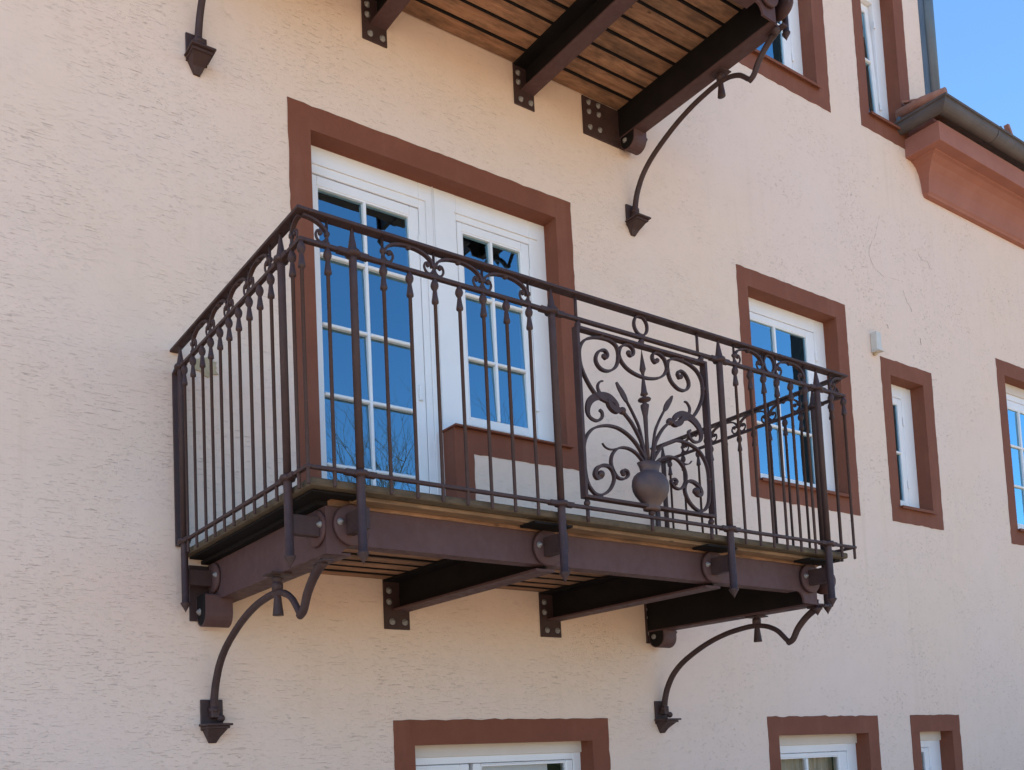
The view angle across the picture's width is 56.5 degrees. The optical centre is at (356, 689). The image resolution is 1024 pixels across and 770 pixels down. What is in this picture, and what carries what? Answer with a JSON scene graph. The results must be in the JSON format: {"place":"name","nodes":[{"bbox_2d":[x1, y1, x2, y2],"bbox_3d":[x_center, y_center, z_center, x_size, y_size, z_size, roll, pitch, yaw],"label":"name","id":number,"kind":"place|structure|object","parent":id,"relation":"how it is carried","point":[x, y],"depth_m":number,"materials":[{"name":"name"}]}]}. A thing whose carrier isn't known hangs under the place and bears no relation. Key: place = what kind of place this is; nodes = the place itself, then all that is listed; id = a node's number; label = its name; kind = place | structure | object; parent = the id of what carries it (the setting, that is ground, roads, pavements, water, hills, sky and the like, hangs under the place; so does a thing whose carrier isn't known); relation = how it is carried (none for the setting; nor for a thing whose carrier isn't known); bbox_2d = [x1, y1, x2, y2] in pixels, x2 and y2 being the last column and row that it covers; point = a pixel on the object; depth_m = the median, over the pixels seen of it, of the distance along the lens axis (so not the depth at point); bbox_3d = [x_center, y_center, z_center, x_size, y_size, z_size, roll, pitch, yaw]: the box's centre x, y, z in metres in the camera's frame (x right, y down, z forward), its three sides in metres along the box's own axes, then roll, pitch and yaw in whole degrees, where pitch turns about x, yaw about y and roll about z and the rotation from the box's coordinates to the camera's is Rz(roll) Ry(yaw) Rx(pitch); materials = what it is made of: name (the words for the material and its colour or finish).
{"place":"outdoors","nodes":[
{"label":"outdoors","id":0,"kind":"place"},
{"bbox_2d":[0,0,1023,769],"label":"house","id":1,"kind":"structure","parent":0,"point":[834,184],"depth_m":5.29,"materials":[{"name":"beige paint"}]},
{"bbox_2d":[287,96,578,499],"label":"balcony door","id":2,"kind":"structure","parent":1,"relation":"in","point":[339,166],"depth_m":5.28,"materials":[{"name":"white plastic"}]},
{"bbox_2d":[184,0,792,236],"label":"balcony","id":3,"kind":"structure","parent":1,"relation":"attached to","point":[642,67],"depth_m":5.23,"materials":[{"name":"wood"}]},
{"bbox_2d":[393,718,610,769],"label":"window","id":4,"kind":"structure","parent":1,"relation":"in","point":[572,743],"depth_m":5.04,"materials":[{"name":"white plastic"}]},
{"bbox_2d":[170,204,856,742],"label":"balcony","id":5,"kind":"structure","parent":1,"relation":"attached to","point":[416,550],"depth_m":3.89,"materials":[{"name":"brown metal"}]},
{"bbox_2d":[739,0,830,112],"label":"window","id":6,"kind":"structure","parent":1,"relation":"in","point":[798,64],"depth_m":7.11,"materials":[{"name":"white plastic"}]},
{"bbox_2d":[736,264,860,515],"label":"window","id":7,"kind":"structure","parent":1,"relation":"in","point":[777,316],"depth_m":6.90,"materials":[{"name":"white plastic"}]},
{"bbox_2d":[767,715,881,769],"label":"window","id":8,"kind":"structure","parent":1,"relation":"in","point":[823,742],"depth_m":6.57,"materials":[{"name":"white plastic"}]},
{"bbox_2d":[870,331,883,355],"bbox_3d":[3.989,-2.651,7.147,0.073,0.178,0.062,1,-5,-31],"label":"wall fixture","id":9,"kind":"object","parent":1,"relation":"attached to","point":[876,344],"depth_m":7.13,"materials":[{"name":"grey plastic"}]},
{"bbox_2d":[852,0,909,148],"bbox_3d":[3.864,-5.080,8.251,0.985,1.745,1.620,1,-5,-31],"label":"window","id":10,"kind":"structure","parent":1,"relation":"in","point":[882,71],"depth_m":7.74,"materials":[{"name":"white plastic"}]},
{"bbox_2d":[880,356,943,529],"bbox_3d":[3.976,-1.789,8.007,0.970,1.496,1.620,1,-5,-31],"label":"window","id":11,"kind":"structure","parent":1,"relation":"in","point":[909,414],"depth_m":7.47,"materials":[{"name":"white plastic"}]},
{"bbox_2d":[910,714,962,769],"bbox_3d":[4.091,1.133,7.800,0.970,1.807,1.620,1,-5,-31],"label":"window","id":12,"kind":"structure","parent":1,"relation":"in","point":[936,739],"depth_m":7.30,"materials":[{"name":"white plastic"}]},
{"bbox_2d":[995,358,1023,544],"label":"window","id":13,"kind":"structure","parent":1,"relation":"in","point":[1010,377],"depth_m":8.40,"materials":[{"name":"white plastic"}]},
{"bbox_2d":[933,0,1023,140],"label":"sky","id":14,"kind":"structure","parent":0,"point":[980,43],"materials":[{"name":"blue"}]}
]}

